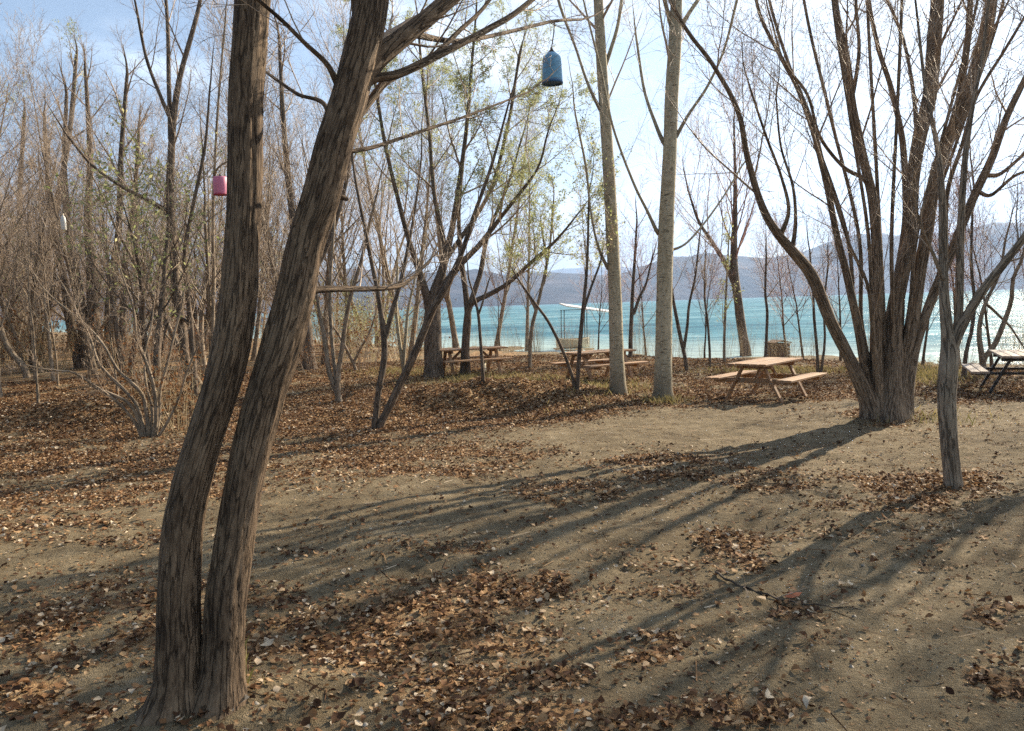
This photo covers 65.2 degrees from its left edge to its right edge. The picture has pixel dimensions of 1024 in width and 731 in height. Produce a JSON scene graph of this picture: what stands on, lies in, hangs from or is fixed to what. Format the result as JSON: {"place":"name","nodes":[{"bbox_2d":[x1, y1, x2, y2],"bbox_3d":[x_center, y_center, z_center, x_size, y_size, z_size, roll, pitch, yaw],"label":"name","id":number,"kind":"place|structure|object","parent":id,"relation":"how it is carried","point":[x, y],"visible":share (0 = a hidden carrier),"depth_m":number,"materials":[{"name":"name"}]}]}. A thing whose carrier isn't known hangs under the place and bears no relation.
{"place":"outdoors","nodes":[
{"label":"outdoors","id":0,"kind":"place"},
{"bbox_2d":[213,165,226,195],"bbox_3d":[-4.187,-2.674,11.483,0.208,0.456,0.208,1,5,34],"label":"hanging lantern","id":1,"kind":"object","parent":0,"point":[219,184],"visible":0.9,"depth_m":11.41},
{"bbox_2d":[67,235,895,275],"bbox_3d":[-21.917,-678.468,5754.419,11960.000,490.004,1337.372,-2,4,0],"label":"distant mountains","id":2,"kind":"structure","parent":0,"point":[570,270],"depth_m":5969.99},
{"bbox_2d":[0,331,1023,730],"bbox_3d":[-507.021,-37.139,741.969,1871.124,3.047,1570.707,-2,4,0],"label":"ground","id":3,"kind":"structure","parent":0,"point":[732,425],"depth_m":5.05,"materials":[{"name":"soil"}]},
{"bbox_2d":[0,318,30,377],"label":"bare tree","id":4,"kind":"object","parent":3,"relation":"on","point":[25,371],"visible":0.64,"depth_m":28.53,"materials":[{"name":"grey plant"}]},
{"bbox_2d":[0,57,38,244],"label":"grove tree","id":5,"kind":"object","parent":3,"relation":"on","point":[10,153],"visible":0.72,"depth_m":23.66,"materials":[{"name":"brown plant"}]},
{"bbox_2d":[0,200,63,363],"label":"grove tree","id":6,"kind":"object","parent":3,"relation":"on","point":[7,324],"visible":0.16,"depth_m":37.28,"materials":[{"name":"brown plant"}]},
{"bbox_2d":[3,223,62,379],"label":"grove tree","id":7,"kind":"object","parent":3,"relation":"on","point":[30,300],"visible":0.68,"depth_m":26.85,"materials":[{"name":"brown plant"}]},
{"bbox_2d":[0,3,66,397],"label":"grove tree","id":8,"kind":"object","parent":3,"relation":"on","point":[13,209],"visible":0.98,"depth_m":21.65,"materials":[{"name":"brown plant"}]},
{"bbox_2d":[0,193,69,351],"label":"grove tree","id":9,"kind":"object","parent":3,"relation":"on","point":[25,303],"visible":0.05,"depth_m":46.78,"materials":[{"name":"brown plant"}]},
{"bbox_2d":[0,207,71,403],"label":"grove tree","id":10,"kind":"object","parent":3,"relation":"on","point":[35,359],"visible":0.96,"depth_m":18.35,"materials":[{"name":"brown plant"}]},
{"bbox_2d":[0,321,76,373],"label":"brush","id":11,"kind":"object","parent":3,"relation":"on","point":[9,333],"visible":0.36,"depth_m":31.40,"materials":[{"name":"brown plant"}]},
{"bbox_2d":[2,132,75,362],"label":"grove tree","id":12,"kind":"object","parent":3,"relation":"on","point":[41,291],"visible":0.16,"depth_m":36.47,"materials":[{"name":"brown plant"}]},
{"bbox_2d":[0,312,80,373],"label":"brush","id":13,"kind":"object","parent":3,"relation":"on","point":[46,360],"visible":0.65,"depth_m":30.61,"materials":[{"name":"brown plant"}]},
{"bbox_2d":[0,18,88,352],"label":"coppiced tree","id":14,"kind":"object","parent":3,"relation":"on","point":[74,61],"visible":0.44,"depth_m":50.76,"materials":[{"name":"brown plant"}]},
{"bbox_2d":[35,278,55,380],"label":"sapling","id":15,"kind":"object","parent":3,"relation":"on","point":[50,354],"visible":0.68,"depth_m":26.10,"materials":[{"name":"brown plant"}]},
{"bbox_2d":[0,145,91,327],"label":"grove tree","id":16,"kind":"object","parent":3,"relation":"on","point":[3,287],"visible":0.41,"depth_m":30.90,"materials":[{"name":"brown plant"}]},
{"bbox_2d":[0,161,93,385],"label":"grove tree","id":17,"kind":"object","parent":3,"relation":"on","point":[46,295],"visible":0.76,"depth_m":24.12,"materials":[{"name":"brown plant"}]},
{"bbox_2d":[0,10,102,308],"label":"grove tree","id":18,"kind":"object","parent":3,"relation":"on","point":[1,127],"visible":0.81,"depth_m":25.98,"materials":[{"name":"grey plant"}]},
{"bbox_2d":[0,1,107,373],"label":"grove tree","id":19,"kind":"object","parent":3,"relation":"on","point":[58,217],"visible":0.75,"depth_m":27.73,"materials":[{"name":"brown plant"}]},
{"bbox_2d":[0,284,114,371],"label":"brush","id":20,"kind":"object","parent":3,"relation":"on","point":[67,343],"visible":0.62,"depth_m":30.98,"materials":[{"name":"brown plant"}]},
{"bbox_2d":[0,135,156,320],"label":"grove tree","id":21,"kind":"object","parent":3,"relation":"on","point":[58,297],"visible":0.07,"depth_m":43.90,"materials":[{"name":"brown plant"}]},
{"bbox_2d":[0,75,159,370],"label":"grove tree","id":22,"kind":"object","parent":3,"relation":"on","point":[32,275],"visible":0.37,"depth_m":31.25,"materials":[{"name":"brown plant"}]},
{"bbox_2d":[13,179,151,330],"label":"grove tree","id":23,"kind":"object","parent":3,"relation":"on","point":[100,290],"visible":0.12,"depth_m":39.66,"materials":[{"name":"brown plant"}]},
{"bbox_2d":[13,11,166,367],"bbox_3d":[-17.225,-7.140,32.977,6.879,14.722,4.005,-2,4,0],"label":"coppiced tree","id":24,"kind":"object","parent":3,"relation":"on","point":[82,345],"visible":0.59,"depth_m":32.46,"materials":[{"name":"brown plant"}]},
{"bbox_2d":[52,155,153,398],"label":"grove tree","id":25,"kind":"object","parent":3,"relation":"on","point":[112,349],"visible":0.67,"depth_m":19.69,"materials":[{"name":"brown plant"}]},
{"bbox_2d":[3,214,218,437],"bbox_3d":[-6.277,-0.541,12.790,3.219,3.622,1.483,-3,5,-17],"label":"bare bush","id":26,"kind":"object","parent":3,"relation":"on","point":[152,424],"visible":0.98,"depth_m":12.68,"materials":[{"name":"brown plant"}]},
{"bbox_2d":[52,134,193,373],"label":"grove tree","id":27,"kind":"object","parent":3,"relation":"on","point":[116,325],"visible":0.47,"depth_m":28.01,"materials":[{"name":"brown plant"}]},
{"bbox_2d":[21,0,232,398],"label":"bare tree","id":28,"kind":"object","parent":3,"relation":"on","point":[171,106],"visible":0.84,"depth_m":19.46,"materials":[{"name":"brown plant"}]},
{"bbox_2d":[97,77,166,358],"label":"grove tree","id":29,"kind":"object","parent":3,"relation":"on","point":[134,99],"visible":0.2,"depth_m":39.71,"materials":[{"name":"brown plant"}]},
{"bbox_2d":[42,95,226,403],"bbox_3d":[-8.271,-2.608,18.482,3.600,7.296,5.287,-1,4,15],"label":"grove tree","id":30,"kind":"object","parent":3,"relation":"on","point":[159,317],"visible":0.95,"depth_m":17.96,"materials":[{"name":"brown plant"}]},
{"bbox_2d":[73,301,208,391],"bbox_3d":[-10.017,-0.492,21.656,3.389,2.628,4.318,-4,5,-29],"label":"brush","id":31,"kind":"object","parent":3,"relation":"on","point":[135,349],"visible":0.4,"depth_m":21.32,"materials":[{"name":"brown plant"}]},
{"bbox_2d":[103,331,206,434],"bbox_3d":[-5.641,0.290,13.199,1.821,1.795,1.722,-2,4,0],"label":"brush","id":32,"kind":"object","parent":3,"relation":"on","point":[178,390],"visible":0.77,"depth_m":13.08,"materials":[{"name":"plant"}]},
{"bbox_2d":[98,60,211,363],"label":"grove tree","id":33,"kind":"object","parent":3,"relation":"on","point":[155,309],"visible":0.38,"depth_m":32.78,"materials":[{"name":"brown plant"}]},
{"bbox_2d":[19,31,315,389],"bbox_3d":[-8.514,-3.742,21.320,6.504,9.139,7.453,-1,4,7],"label":"grove tree","id":34,"kind":"object","parent":3,"relation":"on","point":[206,289],"visible":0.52,"depth_m":20.33,"materials":[{"name":"brown plant"}]},
{"bbox_2d":[60,64,298,353],"bbox_3d":[-15.362,-7.024,37.372,9.472,13.843,11.013,-1,4,9],"label":"grove tree","id":35,"kind":"object","parent":3,"relation":"on","point":[129,121],"visible":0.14,"depth_m":35.43,"materials":[{"name":"brown plant"}]},
{"bbox_2d":[164,82,263,350],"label":"grove tree","id":36,"kind":"object","parent":3,"relation":"on","point":[211,170],"visible":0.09,"depth_m":44.69,"materials":[{"name":"brown plant"}]},
{"bbox_2d":[148,170,281,365],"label":"grove tree","id":37,"kind":"object","parent":3,"relation":"on","point":[193,299],"visible":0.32,"depth_m":31.79,"materials":[{"name":"brown plant"}]},
{"bbox_2d":[160,163,296,309],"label":"grove tree","id":38,"kind":"object","parent":3,"relation":"on","point":[220,244],"visible":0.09,"depth_m":38.28,"materials":[{"name":"brown plant"}]},
{"bbox_2d":[194,0,290,340],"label":"bare tree","id":39,"kind":"object","parent":3,"relation":"on","point":[220,75],"visible":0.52,"depth_m":20.49,"materials":[{"name":"brown plant"}]},
{"bbox_2d":[187,0,303,289],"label":"grove tree","id":40,"kind":"object","parent":3,"relation":"on","point":[272,111],"visible":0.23,"depth_m":33.92,"materials":[{"name":"brown plant"}]},
{"bbox_2d":[165,0,347,290],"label":"grove tree","id":41,"kind":"object","parent":3,"relation":"on","point":[269,257],"visible":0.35,"depth_m":31.07,"materials":[{"name":"brown plant"}]},
{"bbox_2d":[210,82,307,360],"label":"grove tree","id":42,"kind":"object","parent":3,"relation":"on","point":[255,341],"visible":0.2,"depth_m":33.80,"materials":[{"name":"brown plant"}]},
{"bbox_2d":[263,49,342,334],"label":"grove tree","id":43,"kind":"object","parent":3,"relation":"on","point":[291,154],"visible":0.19,"depth_m":41.94,"materials":[{"name":"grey plant"}]},
{"bbox_2d":[233,1,383,369],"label":"bare tree","id":44,"kind":"object","parent":3,"relation":"on","point":[291,209],"visible":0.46,"depth_m":28.25,"materials":[{"name":"brown plant"}]},
{"bbox_2d":[295,333,346,374],"bbox_3d":[-6.316,-0.422,25.816,2.345,1.545,2.100,-5,6,-39],"label":"brush","id":45,"kind":"object","parent":3,"relation":"on","point":[319,358],"visible":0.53,"depth_m":25.85,"materials":[{"name":"brown plant"}]},
{"bbox_2d":[280,35,384,353],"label":"grove tree","id":46,"kind":"object","parent":3,"relation":"on","point":[343,258],"visible":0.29,"depth_m":34.89,"materials":[{"name":"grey plant"}]},
{"bbox_2d":[276,108,393,401],"bbox_3d":[-3.983,-2.800,17.832,2.236,7.483,2.592,-5,5,-32],"label":"sapling","id":47,"kind":"object","parent":3,"relation":"on","point":[335,381],"visible":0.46,"depth_m":17.83,"materials":[{"name":"brown plant"}]},
{"bbox_2d":[264,0,408,364],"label":"grove tree","id":48,"kind":"object","parent":3,"relation":"on","point":[325,295],"visible":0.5,"depth_m":28.90,"materials":[{"name":"grey plant"}]},
{"bbox_2d":[311,263,384,357],"bbox_3d":[-7.761,-2.310,34.678,5.181,4.195,4.988,-2,4,0],"label":"brush","id":49,"kind":"object","parent":3,"relation":"on","point":[342,302],"visible":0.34,"depth_m":34.50,"materials":[{"name":"plant"}]},
{"bbox_2d":[313,276,399,369],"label":"sapling","id":50,"kind":"object","parent":3,"relation":"on","point":[350,355],"visible":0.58,"depth_m":26.79,"materials":[{"name":"brown plant"}]},
{"bbox_2d":[313,309,408,369],"bbox_3d":[-5.053,-0.826,26.773,3.490,2.299,3.125,2,6,40],"label":"brush","id":51,"kind":"object","parent":3,"relation":"on","point":[361,342],"visible":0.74,"depth_m":26.93,"materials":[{"name":"brown plant"}]},
{"bbox_2d":[296,0,432,349],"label":"grove tree","id":52,"kind":"object","parent":3,"relation":"on","point":[384,259],"visible":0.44,"depth_m":38.65,"materials":[{"name":"grey plant"}]},
{"bbox_2d":[134,0,612,726],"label":"forked tree","id":53,"kind":"object","parent":3,"relation":"on","point":[196,668],"visible":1,"depth_m":3.31,"materials":[{"name":"brown plant"}]},
{"bbox_2d":[542,23,562,86],"bbox_3d":[0.306,-2.429,6.187,0.166,0.497,0.173,-2,4,0],"label":"hanging lantern","id":54,"kind":"object","parent":53,"relation":"hanging from","point":[547,71],"visible":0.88,"depth_m":6.13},
{"bbox_2d":[263,66,483,347],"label":"grove tree","id":55,"kind":"object","parent":3,"relation":"on","point":[384,275],"visible":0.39,"depth_m":44.77,"materials":[{"name":"grey plant"}]},
{"bbox_2d":[334,280,421,361],"bbox_3d":[-5.399,-1.853,32.753,3.449,3.477,4.734,-2,4,0],"label":"brush","id":56,"kind":"object","parent":3,"relation":"on","point":[364,317],"visible":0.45,"depth_m":32.15,"materials":[{"name":"plant"}]},
{"bbox_2d":[353,277,456,363],"bbox_3d":[-4.029,-1.634,29.416,4.190,3.435,4.029,-1,4,11],"label":"brush","id":57,"kind":"object","parent":3,"relation":"on","point":[392,334],"visible":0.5,"depth_m":29.69,"materials":[{"name":"brown plant"}]},
{"bbox_2d":[383,206,444,369],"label":"sapling","id":58,"kind":"object","parent":3,"relation":"on","point":[402,354],"visible":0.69,"depth_m":24.22,"materials":[{"name":"brown plant"}]},
{"bbox_2d":[363,26,469,358],"bbox_3d":[-3.591,-7.005,31.947,4.465,13.748,4.827,-2,4,3],"label":"grove tree","id":59,"kind":"object","parent":3,"relation":"on","point":[417,300],"visible":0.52,"depth_m":31.94,"materials":[{"name":"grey plant"}]},
{"bbox_2d":[393,33,484,347],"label":"grove tree","id":60,"kind":"object","parent":3,"relation":"on","point":[455,342],"visible":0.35,"depth_m":36.88,"materials":[{"name":"grey plant"}]},
{"bbox_2d":[340,0,542,428],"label":"sapling","id":61,"kind":"object","parent":3,"relation":"on","point":[378,422],"visible":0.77,"depth_m":13.11,"materials":[{"name":"brown plant"}]},
{"bbox_2d":[327,0,600,378],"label":"willow tree","id":62,"kind":"object","parent":3,"relation":"on","point":[433,362],"visible":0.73,"depth_m":22.66,"materials":[{"name":"brown plant"}]},
{"bbox_2d":[440,346,513,375],"bbox_3d":[-1.191,-0.101,23.298,2.032,0.829,1.788,-3,5,-20],"label":"picnic table","id":63,"kind":"object","parent":3,"relation":"on","point":[489,358],"visible":0.73,"depth_m":23.10,"materials":[{"name":"brown wood"}]},
{"bbox_2d":[428,198,530,382],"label":"sapling","id":64,"kind":"object","parent":3,"relation":"on","point":[478,311],"visible":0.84,"depth_m":15.74,"materials":[{"name":"brown plant"}]},
{"bbox_2d":[473,253,526,350],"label":"red twigged tree","id":65,"kind":"object","parent":3,"relation":"on","point":[501,279],"visible":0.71,"depth_m":41.47,"materials":[{"name":"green plant"}]},
{"bbox_2d":[0,410,1023,730],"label":"leaf crumbs","id":66,"kind":"object","parent":3,"relation":"on","point":[870,676],"visible":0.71,"depth_m":4.55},
{"bbox_2d":[1,411,1022,730],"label":"pebbles","id":67,"kind":"object","parent":3,"relation":"on","point":[603,569],"visible":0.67,"depth_m":5.02,"materials":[{"name":"stone"}]},
{"bbox_2d":[0,354,1023,730],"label":"fallen leaves","id":68,"kind":"object","parent":3,"relation":"on","point":[52,452],"depth_m":6.66,"materials":[{"name":"plant"}]},
{"bbox_2d":[472,38,566,345],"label":"grove tree","id":69,"kind":"object","parent":3,"relation":"on","point":[507,288],"visible":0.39,"depth_m":42.51,"materials":[{"name":"grey plant"}]},
{"bbox_2d":[423,26,620,374],"bbox_3d":[0.386,-4.838,23.350,6.038,10.296,4.106,0,5,18],"label":"willow tree","id":70,"kind":"object","parent":3,"relation":"on","point":[469,304],"visible":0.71,"depth_m":22.72,"materials":[{"name":"brown plant"}]},
{"bbox_2d":[471,223,574,388],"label":"sapling","id":71,"kind":"object","parent":3,"relation":"on","point":[556,338],"visible":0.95,"depth_m":15.84,"materials":[{"name":"brown plant"}]},
{"bbox_2d":[485,160,573,366],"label":"sapling","id":72,"kind":"object","parent":3,"relation":"on","point":[551,180],"visible":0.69,"depth_m":25.92,"materials":[{"name":"brown plant"}]},
{"bbox_2d":[496,91,573,350],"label":"grove tree","id":73,"kind":"object","parent":3,"relation":"on","point":[528,281],"visible":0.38,"depth_m":41.44,"materials":[{"name":"grey plant"}]},
{"bbox_2d":[522,0,660,394],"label":"poplar tree","id":74,"kind":"object","parent":3,"relation":"on","point":[616,355],"visible":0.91,"depth_m":16.45,"materials":[{"name":"grey plant"}]},
{"bbox_2d":[560,109,635,389],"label":"sapling","id":75,"kind":"object","parent":3,"relation":"on","point":[583,309],"visible":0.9,"depth_m":16.17,"materials":[{"name":"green plant"}]},
{"bbox_2d":[549,349,648,381],"bbox_3d":[2.230,0.034,20.522,1.897,0.827,1.788,-4,5,-30],"label":"picnic table","id":76,"kind":"object","parent":3,"relation":"on","point":[600,364],"visible":0.68,"depth_m":20.35,"materials":[{"name":"brown wood"}]},
{"bbox_2d":[569,214,630,354],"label":"red twigged tree","id":77,"kind":"object","parent":3,"relation":"on","point":[602,305],"visible":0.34,"depth_m":33.88,"materials":[{"name":"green plant"}]},
{"bbox_2d":[605,219,673,355],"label":"red twigged tree","id":78,"kind":"object","parent":3,"relation":"on","point":[642,310],"visible":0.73,"depth_m":33.43,"materials":[{"name":"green plant"}]},
{"bbox_2d":[617,168,692,356],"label":"sapling","id":79,"kind":"object","parent":3,"relation":"on","point":[633,309],"visible":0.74,"depth_m":27.97,"materials":[{"name":"brown plant"}]},
{"bbox_2d":[554,0,803,399],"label":"poplar tree","id":80,"kind":"object","parent":3,"relation":"on","point":[664,232],"visible":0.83,"depth_m":16.08,"materials":[{"name":"grey plant"}]},
{"bbox_2d":[650,179,726,371],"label":"sapling","id":81,"kind":"object","parent":3,"relation":"on","point":[683,346],"visible":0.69,"depth_m":22.39,"materials":[{"name":"brown plant"}]},
{"bbox_2d":[688,211,721,368],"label":"sapling","id":82,"kind":"object","parent":3,"relation":"on","point":[705,278],"visible":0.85,"depth_m":22.74,"materials":[{"name":"brown plant"}]},
{"bbox_2d":[675,218,740,357],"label":"red twigged tree","id":83,"kind":"object","parent":3,"relation":"on","point":[700,307],"visible":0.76,"depth_m":31.02,"materials":[{"name":"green plant"}]},
{"bbox_2d":[631,8,785,355],"bbox_3d":[7.915,-7.378,33.039,6.294,14.306,6.461,-2,4,0],"label":"bare tree","id":84,"kind":"object","parent":3,"relation":"on","point":[733,277],"visible":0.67,"depth_m":32.66,"materials":[{"name":"brown plant"}]},
{"bbox_2d":[713,210,743,361],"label":"sapling","id":85,"kind":"object","parent":3,"relation":"on","point":[727,268],"visible":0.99,"depth_m":24.56,"materials":[{"name":"brown plant"}]},
{"bbox_2d":[705,357,826,402],"bbox_3d":[5.074,0.312,15.980,1.788,0.828,1.795,2,6,42],"label":"picnic table","id":86,"kind":"object","parent":3,"relation":"on","point":[762,365],"visible":0.94,"depth_m":15.77,"materials":[{"name":"brown wood"}]},
{"bbox_2d":[741,205,795,356],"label":"sapling","id":87,"kind":"object","parent":3,"relation":"on","point":[767,311],"visible":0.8,"depth_m":25.51,"materials":[{"name":"brown plant"}]},
{"bbox_2d":[737,201,819,356],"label":"red twigged tree","id":88,"kind":"object","parent":3,"relation":"on","point":[782,318],"visible":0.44,"depth_m":28.78,"materials":[{"name":"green plant"}]},
{"bbox_2d":[751,184,839,358],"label":"red twigged tree","id":89,"kind":"object","parent":3,"relation":"on","point":[796,303],"visible":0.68,"depth_m":27.20,"materials":[{"name":"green plant"}]},
{"bbox_2d":[768,199,863,372],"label":"sapling","id":90,"kind":"object","parent":3,"relation":"on","point":[819,369],"visible":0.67,"depth_m":20.34,"materials":[{"name":"brown plant"}]},
{"bbox_2d":[648,0,1023,422],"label":"multi stemmed tree","id":91,"kind":"object","parent":3,"relation":"on","point":[882,372],"visible":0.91,"depth_m":11.41,"materials":[{"name":"brown plant"}]},
{"bbox_2d":[790,187,884,360],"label":"red twigged tree","id":92,"kind":"object","parent":3,"relation":"on","point":[839,322],"visible":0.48,"depth_m":27.14,"materials":[{"name":"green plant"}]},
{"bbox_2d":[858,0,1023,488],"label":"young tree","id":93,"kind":"object","parent":3,"relation":"on","point":[952,333],"visible":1,"depth_m":6.92,"materials":[{"name":"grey plant"}]},
{"bbox_2d":[883,177,1003,364],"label":"red twigged tree","id":94,"kind":"object","parent":3,"relation":"on","point":[925,342],"visible":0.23,"depth_m":24.76,"materials":[{"name":"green plant"}]},
{"bbox_2d":[919,159,1002,365],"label":"red twigged tree","id":95,"kind":"object","parent":3,"relation":"on","point":[952,281],"visible":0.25,"depth_m":24.65,"materials":[{"name":"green plant"}]},
{"bbox_2d":[919,127,1023,366],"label":"red twigged tree","id":96,"kind":"object","parent":3,"relation":"on","point":[991,362],"visible":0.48,"depth_m":23.38,"materials":[{"name":"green plant"}]},
{"bbox_2d":[948,138,1004,377],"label":"sapling","id":97,"kind":"object","parent":3,"relation":"on","point":[968,342],"visible":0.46,"depth_m":18.36,"materials":[{"name":"brown plant"}]},
{"bbox_2d":[961,350,1023,393],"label":"picnic table","id":98,"kind":"object","parent":3,"relation":"on","point":[1008,356],"visible":0.93,"depth_m":15.32,"materials":[{"name":"grey wood"}]},
{"bbox_2d":[964,0,1023,178],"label":"grove tree","id":99,"kind":"object","parent":3,"relation":"on","point":[1014,10],"visible":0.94,"depth_m":9.69,"materials":[{"name":"grey plant"}]},
{"bbox_2d":[969,172,1023,376],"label":"sapling","id":100,"kind":"object","parent":3,"relation":"on","point":[983,356],"visible":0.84,"depth_m":18.70,"materials":[{"name":"brown plant"}]},
{"bbox_2d":[0,222,1023,319],"bbox_3d":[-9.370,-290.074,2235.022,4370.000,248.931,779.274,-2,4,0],"label":"shore hills","id":101,"kind":"structure","parent":0,"point":[560,287],"depth_m":2074.02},
{"bbox_2d":[0,0,1023,273],"label":"sky","id":102,"kind":"structure","parent":0,"point":[98,17],"materials":[{"name":"white"}]},
{"bbox_2d":[42,289,1023,364],"bbox_3d":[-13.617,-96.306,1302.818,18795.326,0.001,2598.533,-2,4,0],"label":"lake","id":103,"kind":"structure","parent":0,"point":[752,306],"depth_m":72.76,"materials":[{"name":"liquid"}]},
{"bbox_2d":[556,303,608,348],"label":"canopy boat","id":104,"kind":"object","parent":103,"relation":"on","point":[576,340],"visible":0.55,"depth_m":42.22,"materials":[{"name":"metal"}]},
{"bbox_2d":[245,358,1019,686],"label":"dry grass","id":105,"kind":"structure","parent":0,"point":[929,370],"depth_m":19.34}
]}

